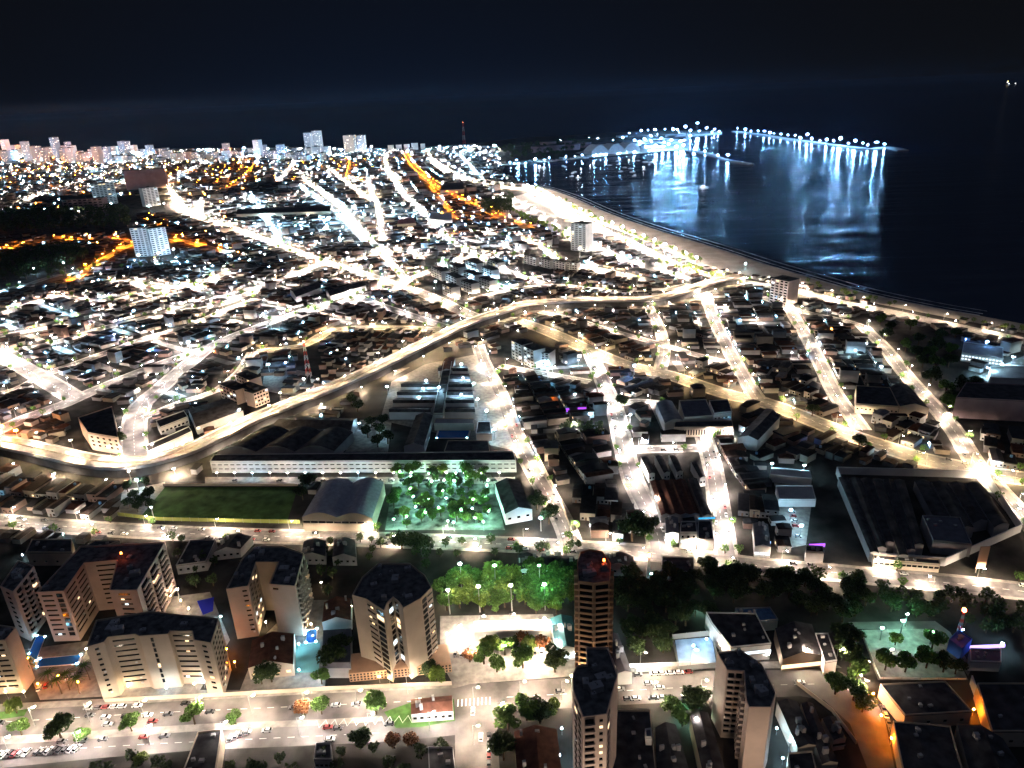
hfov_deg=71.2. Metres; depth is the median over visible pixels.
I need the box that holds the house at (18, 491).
[11,482,31,496]
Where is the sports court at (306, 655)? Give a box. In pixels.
[295,643,319,672]
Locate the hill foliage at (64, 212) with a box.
[0,137,586,280]
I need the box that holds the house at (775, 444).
[765,438,785,450]
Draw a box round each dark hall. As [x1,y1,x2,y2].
[188,398,243,433]
[404,412,433,451]
[444,440,489,451]
[495,478,531,524]
[738,408,779,450]
[770,467,811,484]
[855,385,898,413]
[890,382,928,417]
[920,515,971,556]
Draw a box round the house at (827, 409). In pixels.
[815,403,838,416]
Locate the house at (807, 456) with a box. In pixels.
[799,449,816,463]
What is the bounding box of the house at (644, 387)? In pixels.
[638,381,657,393]
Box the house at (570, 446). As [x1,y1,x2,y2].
[561,442,584,453]
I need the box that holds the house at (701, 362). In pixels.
[695,357,708,368]
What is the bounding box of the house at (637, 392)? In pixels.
[631,388,641,396]
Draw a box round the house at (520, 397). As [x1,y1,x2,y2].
[512,392,532,403]
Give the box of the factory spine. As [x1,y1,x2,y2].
[433,361,451,421]
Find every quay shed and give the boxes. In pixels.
[641,143,657,148]
[656,137,675,139]
[665,134,685,136]
[667,140,681,144]
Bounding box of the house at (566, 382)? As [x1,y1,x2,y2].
[554,379,571,387]
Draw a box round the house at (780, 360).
[774,358,789,362]
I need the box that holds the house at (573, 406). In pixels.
[566,402,585,412]
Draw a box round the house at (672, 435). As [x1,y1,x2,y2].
[660,429,685,441]
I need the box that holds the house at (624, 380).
[616,376,632,385]
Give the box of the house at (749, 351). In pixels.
[739,348,759,354]
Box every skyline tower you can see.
[0,139,10,149]
[0,150,11,163]
[9,149,19,161]
[10,144,20,149]
[17,148,22,155]
[19,140,32,161]
[30,145,40,163]
[39,147,50,162]
[40,146,52,156]
[48,136,60,158]
[58,147,67,161]
[64,141,70,147]
[64,147,77,162]
[66,145,76,152]
[75,152,89,162]
[90,146,104,163]
[102,146,112,161]
[110,145,119,154]
[114,154,127,162]
[117,140,130,153]
[127,155,134,160]
[130,144,137,153]
[135,150,147,155]
[140,148,147,157]
[145,144,154,154]
[155,156,165,161]
[159,147,168,156]
[162,149,172,158]
[170,152,177,160]
[176,152,184,162]
[184,150,192,159]
[190,151,197,160]
[196,153,202,160]
[198,150,206,159]
[204,147,211,152]
[206,152,214,162]
[212,150,219,159]
[220,155,228,160]
[221,149,230,157]
[222,142,231,155]
[234,150,243,156]
[241,157,247,162]
[247,147,253,153]
[252,139,263,156]
[262,144,266,154]
[266,149,276,158]
[276,144,284,156]
[284,151,293,158]
[291,153,296,162]
[292,147,298,151]
[294,151,302,157]
[300,154,310,161]
[303,132,313,147]
[304,147,311,155]
[311,130,323,151]
[311,145,320,155]
[319,152,326,160]
[323,145,330,153]
[343,134,356,152]
[356,134,366,151]
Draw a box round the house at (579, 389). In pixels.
[574,385,589,393]
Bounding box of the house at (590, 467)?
[578,463,609,479]
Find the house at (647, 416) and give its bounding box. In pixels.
[641,411,650,421]
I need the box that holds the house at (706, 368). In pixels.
[704,362,719,371]
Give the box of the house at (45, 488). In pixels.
[34,478,66,497]
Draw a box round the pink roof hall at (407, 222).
[397,217,415,227]
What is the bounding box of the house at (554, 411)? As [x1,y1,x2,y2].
[542,407,565,415]
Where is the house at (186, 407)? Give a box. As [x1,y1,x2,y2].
[173,404,189,412]
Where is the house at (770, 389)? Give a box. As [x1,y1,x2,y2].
[763,386,778,392]
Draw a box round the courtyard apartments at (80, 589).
[37,542,176,641]
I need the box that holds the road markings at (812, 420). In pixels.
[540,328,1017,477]
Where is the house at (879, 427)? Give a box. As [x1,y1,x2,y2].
[873,423,886,431]
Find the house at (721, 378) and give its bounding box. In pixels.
[716,375,737,381]
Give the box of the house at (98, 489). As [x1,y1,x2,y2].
[86,479,113,501]
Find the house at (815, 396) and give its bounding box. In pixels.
[812,393,827,400]
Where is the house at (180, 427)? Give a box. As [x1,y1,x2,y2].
[175,425,189,430]
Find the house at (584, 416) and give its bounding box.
[570,411,589,423]
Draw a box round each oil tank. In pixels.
[531,145,548,152]
[540,141,555,144]
[548,144,564,150]
[558,140,573,143]
[565,143,579,149]
[577,141,590,147]
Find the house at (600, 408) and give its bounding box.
[593,401,607,415]
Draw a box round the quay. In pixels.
[577,132,721,156]
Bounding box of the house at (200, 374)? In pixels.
[192,373,207,377]
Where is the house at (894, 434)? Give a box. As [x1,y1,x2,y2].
[885,428,901,440]
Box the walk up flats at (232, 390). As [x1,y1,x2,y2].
[219,380,245,404]
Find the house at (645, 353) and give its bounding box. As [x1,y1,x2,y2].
[641,351,651,355]
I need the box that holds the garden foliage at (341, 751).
[89,530,581,767]
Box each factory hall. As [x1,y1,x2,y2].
[837,476,878,561]
[849,477,885,552]
[861,477,893,551]
[872,478,907,557]
[883,478,915,554]
[894,479,923,554]
[913,479,948,515]
[931,480,973,537]
[948,481,987,531]
[965,481,1008,536]
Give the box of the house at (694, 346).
[688,344,699,348]
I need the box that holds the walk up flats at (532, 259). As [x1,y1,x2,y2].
[524,253,541,265]
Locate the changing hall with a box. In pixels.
[434,418,473,430]
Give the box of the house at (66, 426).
[53,423,70,430]
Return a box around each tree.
[2,696,22,713]
[5,717,29,735]
[39,667,58,687]
[42,712,74,739]
[46,674,67,693]
[56,668,74,689]
[65,672,86,693]
[72,727,90,741]
[73,661,91,679]
[117,431,126,439]
[118,711,140,731]
[121,497,134,507]
[122,480,131,491]
[127,489,139,499]
[130,500,142,511]
[132,750,149,765]
[133,492,146,502]
[138,477,149,487]
[142,486,153,497]
[144,497,156,508]
[179,700,203,724]
[225,708,241,724]
[252,664,268,684]
[260,660,280,682]
[293,485,307,499]
[293,698,309,715]
[298,472,317,485]
[310,667,330,683]
[310,695,329,713]
[316,642,346,666]
[327,632,353,647]
[345,392,357,404]
[346,726,373,749]
[351,399,363,411]
[360,424,370,437]
[363,689,386,714]
[364,416,376,427]
[370,434,383,446]
[372,422,384,433]
[376,413,388,423]
[380,430,393,443]
[384,731,400,748]
[386,493,399,507]
[390,462,402,472]
[390,529,408,548]
[391,487,401,496]
[394,508,399,516]
[398,472,404,477]
[399,505,410,519]
[402,476,414,485]
[402,519,410,526]
[403,465,413,476]
[403,731,418,746]
[405,463,416,469]
[405,488,415,497]
[405,531,422,548]
[408,486,417,492]
[412,459,423,468]
[412,473,423,486]
[413,495,422,507]
[415,507,426,516]
[415,534,430,548]
[417,512,424,521]
[419,658,441,676]
[421,495,434,507]
[426,467,438,474]
[427,508,436,520]
[428,665,445,682]
[431,576,446,592]
[432,473,438,481]
[435,490,442,496]
[436,482,446,489]
[436,505,444,515]
[436,591,453,610]
[437,463,447,475]
[439,575,460,590]
[445,474,455,480]
[445,566,463,577]
[446,486,454,496]
[446,500,458,508]
[447,505,463,521]
[449,586,471,608]
[450,570,474,586]
[453,476,462,485]
[456,488,465,495]
[457,495,467,505]
[459,461,470,468]
[460,506,467,512]
[461,465,473,472]
[461,512,471,522]
[461,564,472,574]
[461,648,476,661]
[462,582,477,602]
[463,469,476,480]
[463,480,473,489]
[466,490,479,498]
[467,496,477,505]
[467,508,475,516]
[471,567,482,579]
[472,590,490,610]
[473,512,482,522]
[473,577,486,586]
[473,586,487,595]
[473,640,493,663]
[477,466,488,473]
[477,495,489,504]
[479,474,486,482]
[479,634,502,651]
[480,488,489,496]
[480,568,498,583]
[482,504,491,514]
[482,560,503,574]
[483,580,499,594]
[486,594,504,611]
[486,730,516,760]
[488,653,505,671]
[492,703,521,730]
[493,576,514,592]
[493,588,513,607]
[495,637,513,654]
[497,568,506,575]
[502,563,521,581]
[509,576,522,584]
[511,581,524,602]
[511,635,518,649]
[511,643,533,668]
[515,630,528,641]
[515,692,538,720]
[516,588,531,604]
[520,634,537,652]
[521,555,537,574]
[521,573,533,587]
[523,590,531,600]
[526,580,540,589]
[527,489,548,509]
[527,596,543,613]
[528,556,550,574]
[529,585,555,609]
[530,694,553,723]
[531,572,549,585]
[534,634,550,649]
[539,503,559,523]
[543,641,569,672]
[547,560,558,569]
[547,567,566,581]
[547,578,561,592]
[547,594,563,613]
[548,578,569,596]
[548,697,560,715]
[557,558,568,567]
[562,566,575,572]
[562,577,573,596]
[562,582,573,602]
[563,569,573,580]
[569,559,576,568]
[614,582,626,601]
[615,571,638,590]
[615,590,639,611]
[616,394,628,407]
[616,509,647,541]
[619,617,636,637]
[620,561,638,574]
[626,635,645,655]
[627,565,642,575]
[634,622,649,637]
[636,575,650,585]
[641,514,659,536]
[643,622,668,639]
[650,571,668,586]
[652,570,667,580]
[652,633,673,652]
[659,695,682,715]
[660,620,678,636]
[661,560,677,576]
[667,607,680,624]
[672,705,691,726]
[675,601,693,625]
[680,578,700,599]
[680,600,695,608]
[681,685,708,710]
[688,568,703,580]
[691,599,700,616]
[693,685,712,700]
[697,555,717,575]
[698,600,720,614]
[702,571,718,590]
[705,578,726,599]
[711,564,727,579]
[728,559,748,569]
[742,564,761,581]
[747,563,761,579]
[754,579,774,599]
[763,567,783,580]
[774,565,800,580]
[789,590,809,607]
[797,567,812,586]
[803,600,819,616]
[805,404,820,415]
[806,576,820,592]
[808,595,829,614]
[818,581,832,593]
[824,671,852,694]
[826,592,844,604]
[830,600,854,622]
[830,622,866,641]
[834,638,867,665]
[839,577,857,588]
[841,569,866,589]
[842,584,861,601]
[845,674,867,700]
[847,658,870,678]
[849,597,863,616]
[852,434,867,445]
[854,691,877,712]
[857,586,877,605]
[875,314,886,324]
[875,647,899,670]
[878,587,886,602]
[879,327,894,339]
[880,588,902,611]
[884,321,896,326]
[888,632,904,644]
[897,650,917,672]
[900,338,911,351]
[905,319,917,329]
[906,596,929,617]
[908,345,923,359]
[912,332,926,344]
[914,644,940,668]
[915,354,928,367]
[921,345,938,357]
[921,599,943,617]
[922,365,942,384]
[923,628,948,647]
[928,355,946,367]
[934,328,948,335]
[936,649,954,672]
[938,379,955,393]
[939,394,956,411]
[942,353,959,367]
[944,389,958,394]
[945,342,959,352]
[950,327,962,337]
[950,657,969,674]
[954,374,969,391]
[969,376,984,382]
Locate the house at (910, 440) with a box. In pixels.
[900,433,922,447]
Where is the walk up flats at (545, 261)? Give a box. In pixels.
[539,256,555,268]
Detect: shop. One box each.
[665,515,678,543]
[679,521,696,548]
[697,520,713,549]
[752,521,770,556]
[805,545,823,562]
[815,633,836,674]
[968,648,1001,671]
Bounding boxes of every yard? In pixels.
[24,641,101,699]
[113,592,327,697]
[119,480,164,516]
[205,477,514,483]
[263,365,309,395]
[345,418,391,451]
[382,352,511,449]
[545,650,574,674]
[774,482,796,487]
[779,507,810,547]
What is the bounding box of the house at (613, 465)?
[607,460,618,473]
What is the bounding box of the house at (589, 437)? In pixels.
[583,429,609,443]
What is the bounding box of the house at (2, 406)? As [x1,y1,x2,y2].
[0,403,10,409]
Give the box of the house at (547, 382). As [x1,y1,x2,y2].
[529,380,550,388]
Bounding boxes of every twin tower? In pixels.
[129,225,152,256]
[146,225,170,255]
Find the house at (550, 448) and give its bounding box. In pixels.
[544,442,558,460]
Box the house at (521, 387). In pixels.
[514,385,527,392]
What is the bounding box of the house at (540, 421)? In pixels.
[522,415,546,428]
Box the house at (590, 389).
[583,387,596,394]
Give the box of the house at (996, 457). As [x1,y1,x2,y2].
[988,447,1004,467]
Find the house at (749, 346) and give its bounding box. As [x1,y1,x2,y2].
[738,345,755,351]
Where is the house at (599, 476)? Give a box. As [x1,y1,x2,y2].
[583,469,613,483]
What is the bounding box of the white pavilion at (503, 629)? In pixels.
[474,619,551,639]
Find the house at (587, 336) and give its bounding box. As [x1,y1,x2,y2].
[582,334,598,341]
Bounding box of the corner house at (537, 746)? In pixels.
[514,725,560,767]
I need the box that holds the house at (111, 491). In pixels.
[95,484,123,500]
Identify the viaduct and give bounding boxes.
[0,274,745,477]
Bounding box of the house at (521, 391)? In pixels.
[516,389,528,393]
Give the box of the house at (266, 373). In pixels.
[260,369,275,375]
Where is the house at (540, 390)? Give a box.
[533,388,551,396]
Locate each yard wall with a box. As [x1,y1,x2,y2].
[533,446,573,538]
[796,681,856,743]
[970,675,976,694]
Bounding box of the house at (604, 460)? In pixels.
[600,457,614,463]
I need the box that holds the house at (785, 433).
[773,426,799,441]
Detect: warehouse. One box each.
[217,425,353,453]
[272,417,357,434]
[650,478,699,522]
[656,400,682,429]
[678,399,712,420]
[688,477,711,519]
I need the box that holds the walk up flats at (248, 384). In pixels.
[238,381,263,401]
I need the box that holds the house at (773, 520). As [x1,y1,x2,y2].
[768,515,786,525]
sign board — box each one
[698,517,714,520]
[809,543,824,546]
[970,644,1004,648]
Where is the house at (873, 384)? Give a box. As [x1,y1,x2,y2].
[867,383,887,386]
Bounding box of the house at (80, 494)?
[73,484,94,500]
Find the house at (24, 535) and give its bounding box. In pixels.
[11,527,36,543]
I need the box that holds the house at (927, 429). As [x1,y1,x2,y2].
[917,424,937,435]
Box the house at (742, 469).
[734,467,748,477]
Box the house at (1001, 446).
[997,439,1004,452]
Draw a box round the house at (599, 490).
[594,483,604,503]
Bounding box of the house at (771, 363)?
[764,360,778,366]
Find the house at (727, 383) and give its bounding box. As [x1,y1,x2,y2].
[722,378,736,387]
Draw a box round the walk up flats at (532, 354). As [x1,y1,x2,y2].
[523,343,545,368]
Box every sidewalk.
[0,683,454,710]
[631,661,840,671]
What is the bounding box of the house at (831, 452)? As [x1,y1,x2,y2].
[825,444,843,460]
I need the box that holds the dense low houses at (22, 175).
[0,143,1023,543]
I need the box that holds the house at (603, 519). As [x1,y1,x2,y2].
[589,516,608,530]
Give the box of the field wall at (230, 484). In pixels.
[163,484,297,485]
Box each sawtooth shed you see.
[389,407,432,419]
[393,398,435,409]
[397,390,438,397]
[401,382,442,389]
[438,366,467,377]
[440,374,469,381]
[443,382,471,389]
[443,390,472,397]
[444,398,473,406]
[445,407,474,419]
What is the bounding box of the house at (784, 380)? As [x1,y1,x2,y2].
[780,378,797,383]
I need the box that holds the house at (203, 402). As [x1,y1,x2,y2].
[198,400,207,404]
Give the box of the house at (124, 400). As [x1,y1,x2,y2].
[116,396,132,404]
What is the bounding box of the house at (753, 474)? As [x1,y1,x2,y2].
[737,470,768,482]
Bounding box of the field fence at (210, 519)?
[117,512,299,523]
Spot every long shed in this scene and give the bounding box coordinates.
[290,281,322,301]
[326,281,366,300]
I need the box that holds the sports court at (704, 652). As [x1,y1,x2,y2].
[675,637,715,662]
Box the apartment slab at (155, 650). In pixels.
[86,611,230,699]
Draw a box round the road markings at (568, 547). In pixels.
[17,522,1008,589]
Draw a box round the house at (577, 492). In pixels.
[572,484,582,502]
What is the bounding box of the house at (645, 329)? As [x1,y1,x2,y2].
[635,326,651,333]
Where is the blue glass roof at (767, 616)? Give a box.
[735,607,777,630]
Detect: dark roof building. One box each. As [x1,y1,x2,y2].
[26,539,74,565]
[70,540,120,555]
[176,539,217,574]
[184,729,225,767]
[214,533,253,559]
[301,537,326,564]
[314,743,332,767]
[332,537,356,565]
[428,747,454,767]
[516,552,537,575]
[541,550,574,573]
[606,552,633,575]
[613,710,655,767]
[654,722,687,767]
[661,556,693,580]
[689,711,723,767]
[775,699,815,755]
[786,751,815,767]
[821,716,845,750]
[878,681,971,725]
[890,721,961,767]
[954,724,1021,767]
[973,683,1023,746]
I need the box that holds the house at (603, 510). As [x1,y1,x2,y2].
[597,505,610,521]
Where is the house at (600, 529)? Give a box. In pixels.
[590,522,609,537]
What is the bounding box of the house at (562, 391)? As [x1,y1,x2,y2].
[557,389,569,397]
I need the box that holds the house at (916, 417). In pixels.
[908,411,926,423]
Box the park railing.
[862,630,965,679]
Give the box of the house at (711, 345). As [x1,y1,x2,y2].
[703,342,719,348]
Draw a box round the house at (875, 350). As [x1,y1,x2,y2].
[869,347,881,358]
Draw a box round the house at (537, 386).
[531,384,547,392]
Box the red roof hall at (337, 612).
[322,595,351,629]
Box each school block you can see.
[146,426,193,453]
[156,410,189,434]
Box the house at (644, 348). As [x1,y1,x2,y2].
[635,346,649,351]
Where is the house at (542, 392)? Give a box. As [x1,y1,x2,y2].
[534,391,552,398]
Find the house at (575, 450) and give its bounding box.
[565,447,585,459]
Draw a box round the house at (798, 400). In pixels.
[793,396,807,404]
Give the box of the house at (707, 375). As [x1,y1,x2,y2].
[703,373,712,378]
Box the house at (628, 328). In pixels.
[626,324,639,330]
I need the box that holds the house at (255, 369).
[241,366,260,373]
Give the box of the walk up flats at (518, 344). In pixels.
[511,337,532,362]
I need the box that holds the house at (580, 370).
[570,366,589,373]
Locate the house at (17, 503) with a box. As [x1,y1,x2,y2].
[1,497,26,512]
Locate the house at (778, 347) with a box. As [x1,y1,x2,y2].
[758,345,780,351]
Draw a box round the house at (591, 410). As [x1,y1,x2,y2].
[569,408,593,418]
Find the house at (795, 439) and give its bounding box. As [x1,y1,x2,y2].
[787,433,807,445]
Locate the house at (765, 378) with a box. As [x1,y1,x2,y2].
[758,375,772,382]
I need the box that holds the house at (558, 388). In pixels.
[555,385,569,391]
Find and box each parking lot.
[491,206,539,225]
[800,701,837,767]
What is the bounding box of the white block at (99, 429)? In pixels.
[78,406,121,453]
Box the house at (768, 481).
[741,477,772,487]
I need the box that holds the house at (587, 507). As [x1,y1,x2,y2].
[579,495,596,520]
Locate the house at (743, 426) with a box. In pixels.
[738,421,750,432]
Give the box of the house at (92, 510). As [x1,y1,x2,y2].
[80,499,106,519]
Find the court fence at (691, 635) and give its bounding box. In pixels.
[672,631,716,669]
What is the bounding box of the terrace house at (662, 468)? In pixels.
[655,455,669,479]
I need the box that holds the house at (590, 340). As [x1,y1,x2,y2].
[587,336,604,344]
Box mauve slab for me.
[123,167,168,189]
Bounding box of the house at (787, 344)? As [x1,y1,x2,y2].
[776,341,794,347]
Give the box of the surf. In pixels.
[541,186,983,315]
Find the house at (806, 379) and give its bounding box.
[798,374,816,384]
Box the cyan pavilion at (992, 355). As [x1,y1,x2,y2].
[960,341,1002,365]
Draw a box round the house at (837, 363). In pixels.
[833,361,844,364]
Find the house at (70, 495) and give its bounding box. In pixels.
[66,483,87,500]
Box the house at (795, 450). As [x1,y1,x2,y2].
[786,445,806,459]
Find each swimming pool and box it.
[28,635,45,661]
[34,654,83,667]
[305,628,317,643]
[435,430,470,438]
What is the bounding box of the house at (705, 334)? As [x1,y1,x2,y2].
[702,332,711,336]
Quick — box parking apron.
[440,614,569,687]
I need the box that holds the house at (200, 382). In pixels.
[191,380,206,385]
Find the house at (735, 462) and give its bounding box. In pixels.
[728,459,747,469]
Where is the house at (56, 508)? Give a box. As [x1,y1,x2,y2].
[45,496,70,516]
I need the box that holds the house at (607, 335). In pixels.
[601,333,614,339]
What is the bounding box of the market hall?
[550,614,574,660]
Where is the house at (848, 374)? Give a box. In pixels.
[838,367,859,382]
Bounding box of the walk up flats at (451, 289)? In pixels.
[442,282,459,297]
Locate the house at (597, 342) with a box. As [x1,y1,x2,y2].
[592,339,606,346]
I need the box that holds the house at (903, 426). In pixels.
[895,419,914,432]
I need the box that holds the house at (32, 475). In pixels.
[26,471,41,480]
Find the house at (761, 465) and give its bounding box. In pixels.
[753,460,767,469]
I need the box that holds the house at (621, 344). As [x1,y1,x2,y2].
[619,340,634,346]
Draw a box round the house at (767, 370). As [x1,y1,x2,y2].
[756,365,771,376]
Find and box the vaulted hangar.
[302,478,385,531]
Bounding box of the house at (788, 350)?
[781,347,796,353]
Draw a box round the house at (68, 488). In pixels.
[58,481,80,497]
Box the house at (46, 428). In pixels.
[30,424,52,432]
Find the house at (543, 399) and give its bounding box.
[537,396,552,406]
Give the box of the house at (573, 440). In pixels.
[559,437,583,447]
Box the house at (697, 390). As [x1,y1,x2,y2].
[690,383,705,396]
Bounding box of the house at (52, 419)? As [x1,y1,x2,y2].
[45,418,57,421]
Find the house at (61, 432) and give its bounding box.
[47,428,65,436]
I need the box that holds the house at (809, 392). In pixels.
[804,387,818,399]
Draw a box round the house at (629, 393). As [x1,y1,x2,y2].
[624,388,636,396]
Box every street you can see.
[0,160,1023,584]
[0,250,234,291]
[0,268,231,336]
[0,283,199,314]
[0,286,402,433]
[0,349,85,400]
[0,379,38,392]
[0,513,1023,600]
[0,670,894,767]
[1,268,382,398]
[2,262,329,352]
[9,238,132,248]
[18,159,402,202]
[47,298,261,373]
[69,243,132,279]
[109,279,189,288]
[120,345,216,455]
[139,351,255,418]
[167,185,177,199]
[169,238,234,254]
[172,200,478,318]
[186,187,371,247]
[255,325,440,353]
[262,298,372,318]
[303,178,413,282]
[326,169,422,240]
[328,168,379,205]
[347,236,440,261]
[347,294,448,327]
[384,168,547,283]
[394,248,445,265]
[401,254,480,280]
[402,152,533,228]
[428,150,500,179]
[429,186,480,222]
[437,261,514,289]
[464,238,663,282]
[468,283,690,299]
[471,344,582,543]
[485,231,570,240]
[497,364,591,383]
[498,317,1023,485]
[502,151,648,164]
[502,196,692,279]
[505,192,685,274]
[523,240,646,281]
[538,311,727,362]
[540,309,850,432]
[583,353,673,548]
[614,398,735,438]
[633,444,704,453]
[644,306,670,369]
[695,437,739,556]
[698,292,766,398]
[762,296,868,328]
[783,304,871,429]
[855,326,1023,530]
[979,356,1023,380]
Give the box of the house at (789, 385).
[781,381,799,391]
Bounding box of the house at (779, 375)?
[775,372,787,380]
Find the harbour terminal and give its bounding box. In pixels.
[584,142,639,154]
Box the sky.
[0,0,1023,117]
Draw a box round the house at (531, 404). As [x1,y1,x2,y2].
[515,401,539,410]
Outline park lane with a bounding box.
[849,621,969,674]
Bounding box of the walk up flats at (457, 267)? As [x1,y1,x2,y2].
[447,262,465,275]
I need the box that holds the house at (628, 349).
[618,347,630,353]
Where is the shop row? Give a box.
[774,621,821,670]
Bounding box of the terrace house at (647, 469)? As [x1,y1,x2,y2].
[641,456,654,482]
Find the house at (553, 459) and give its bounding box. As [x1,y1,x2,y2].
[548,454,558,465]
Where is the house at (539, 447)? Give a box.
[533,439,559,453]
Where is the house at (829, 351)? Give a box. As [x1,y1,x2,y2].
[824,348,837,354]
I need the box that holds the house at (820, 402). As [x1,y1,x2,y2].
[806,398,827,412]
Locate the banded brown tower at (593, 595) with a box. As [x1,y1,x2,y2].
[574,549,613,667]
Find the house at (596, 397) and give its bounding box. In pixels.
[588,392,603,407]
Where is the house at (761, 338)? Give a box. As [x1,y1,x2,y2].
[755,333,773,346]
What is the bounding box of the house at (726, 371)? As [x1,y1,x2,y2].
[719,368,732,374]
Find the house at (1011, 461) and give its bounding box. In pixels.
[1002,453,1017,469]
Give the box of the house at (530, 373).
[522,371,536,378]
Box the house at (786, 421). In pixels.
[779,418,793,424]
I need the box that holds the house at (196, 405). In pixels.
[191,403,200,407]
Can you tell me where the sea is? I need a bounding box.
[0,75,1023,323]
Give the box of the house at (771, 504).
[762,494,779,518]
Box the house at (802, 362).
[790,360,811,367]
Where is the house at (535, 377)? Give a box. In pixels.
[525,375,543,380]
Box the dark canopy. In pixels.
[323,628,352,677]
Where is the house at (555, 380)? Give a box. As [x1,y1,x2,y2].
[550,377,565,385]
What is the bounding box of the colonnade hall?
[674,420,732,436]
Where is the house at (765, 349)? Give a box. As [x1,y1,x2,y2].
[760,347,777,354]
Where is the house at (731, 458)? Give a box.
[726,456,745,464]
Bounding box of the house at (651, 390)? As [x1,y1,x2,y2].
[648,383,663,394]
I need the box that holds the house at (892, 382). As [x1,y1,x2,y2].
[889,379,901,385]
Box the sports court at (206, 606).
[197,597,213,614]
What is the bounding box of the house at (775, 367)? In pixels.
[772,363,780,371]
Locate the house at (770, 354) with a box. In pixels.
[762,351,776,357]
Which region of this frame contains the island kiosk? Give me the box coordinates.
[411,694,453,722]
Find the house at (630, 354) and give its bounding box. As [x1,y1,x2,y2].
[625,350,641,359]
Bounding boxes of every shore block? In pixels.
[388,145,393,150]
[396,144,401,150]
[404,144,409,149]
[411,143,417,149]
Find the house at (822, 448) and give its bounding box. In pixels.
[815,442,832,454]
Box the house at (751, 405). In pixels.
[740,399,760,412]
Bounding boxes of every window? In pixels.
[96,564,115,566]
[97,568,114,571]
[112,638,134,642]
[114,643,135,647]
[116,648,137,652]
[117,653,138,657]
[119,659,140,662]
[120,664,142,667]
[122,669,143,672]
[124,674,145,677]
[125,679,146,682]
[141,577,147,588]
[173,635,191,636]
[174,640,192,641]
[175,645,194,646]
[177,650,195,651]
[178,655,196,656]
[179,660,198,662]
[181,665,199,667]
[182,670,200,672]
[184,675,201,677]
[376,609,383,617]
[377,614,383,622]
[378,620,384,627]
[378,625,385,633]
[379,630,386,638]
[380,636,386,644]
[381,641,387,649]
[382,652,388,659]
[383,657,389,665]
[383,662,390,670]
[580,584,591,589]
[580,591,591,595]
[580,597,591,601]
[580,603,591,606]
[580,608,591,612]
[580,614,591,618]
[580,620,591,623]
[580,625,591,629]
[580,631,591,634]
[580,637,591,640]
[580,642,591,646]
[585,719,593,724]
[596,584,607,589]
[596,591,607,595]
[596,597,607,600]
[596,603,607,606]
[596,608,607,612]
[596,614,607,618]
[596,620,607,623]
[596,625,607,629]
[596,631,606,634]
[596,637,606,640]
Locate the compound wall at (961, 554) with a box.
[836,467,1022,565]
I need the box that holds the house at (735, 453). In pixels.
[723,449,747,460]
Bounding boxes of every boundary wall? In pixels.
[104,681,451,701]
[629,661,705,667]
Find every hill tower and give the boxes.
[90,182,117,202]
[139,186,160,206]
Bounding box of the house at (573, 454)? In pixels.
[568,452,580,463]
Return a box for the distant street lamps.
[0,148,1014,479]
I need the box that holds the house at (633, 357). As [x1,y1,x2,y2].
[630,354,642,361]
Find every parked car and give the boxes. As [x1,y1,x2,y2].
[0,749,8,758]
[3,749,15,758]
[9,748,20,757]
[15,748,25,757]
[20,747,32,756]
[32,747,43,755]
[36,684,41,691]
[37,746,48,755]
[43,681,48,688]
[43,746,53,755]
[49,745,59,754]
[54,745,65,754]
[55,738,67,743]
[60,744,70,753]
[65,744,76,753]
[71,743,82,752]
[77,737,88,742]
[83,705,92,709]
[84,712,95,717]
[92,705,101,709]
[97,736,108,741]
[99,714,110,719]
[100,704,109,709]
[102,721,113,726]
[108,704,117,708]
[116,703,126,708]
[131,703,142,707]
[138,734,149,739]
[141,712,152,717]
[147,718,158,723]
[158,733,169,738]
[162,711,173,716]
[180,700,190,705]
[204,709,215,713]
[226,733,233,742]
[232,731,239,739]
[238,729,243,737]
[243,726,250,735]
[261,727,272,732]
[322,724,332,729]
[324,736,334,741]
[330,702,340,707]
[332,725,342,730]
[351,701,361,706]
[384,721,393,726]
[453,650,457,657]
[471,707,474,714]
[479,732,482,741]
[487,759,490,766]
[555,688,564,693]
[618,686,624,690]
[622,696,631,700]
[631,695,640,700]
[632,672,642,676]
[643,680,652,685]
[647,695,657,699]
[649,671,658,675]
[655,685,664,689]
[657,694,664,699]
[658,670,667,674]
[666,670,675,674]
[674,670,683,674]
[683,669,692,673]
[794,679,805,684]
[880,704,886,710]
[882,711,888,718]
[885,718,891,725]
[899,571,908,575]
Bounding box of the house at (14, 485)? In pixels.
[4,477,26,494]
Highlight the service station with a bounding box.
[947,630,971,658]
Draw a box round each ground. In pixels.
[0,130,1023,767]
[385,472,504,529]
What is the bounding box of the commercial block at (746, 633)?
[705,612,770,659]
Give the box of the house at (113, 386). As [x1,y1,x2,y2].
[108,384,128,389]
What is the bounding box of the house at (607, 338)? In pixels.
[605,335,614,341]
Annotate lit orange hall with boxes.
[440,182,463,193]
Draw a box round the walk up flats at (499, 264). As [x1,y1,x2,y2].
[488,258,504,271]
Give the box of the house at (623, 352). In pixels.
[620,350,627,355]
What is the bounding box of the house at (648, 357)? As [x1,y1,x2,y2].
[643,354,652,360]
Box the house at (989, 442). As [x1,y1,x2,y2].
[983,436,997,452]
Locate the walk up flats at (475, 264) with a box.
[465,259,483,271]
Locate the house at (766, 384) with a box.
[760,382,777,389]
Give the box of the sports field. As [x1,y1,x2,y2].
[138,487,295,519]
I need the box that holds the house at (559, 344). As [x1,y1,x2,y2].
[555,341,567,348]
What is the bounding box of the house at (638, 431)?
[632,426,647,436]
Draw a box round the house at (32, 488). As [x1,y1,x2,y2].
[23,477,51,497]
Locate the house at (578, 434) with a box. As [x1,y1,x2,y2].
[555,430,580,439]
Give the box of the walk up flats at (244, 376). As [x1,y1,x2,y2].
[235,370,262,385]
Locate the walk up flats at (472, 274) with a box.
[463,269,482,281]

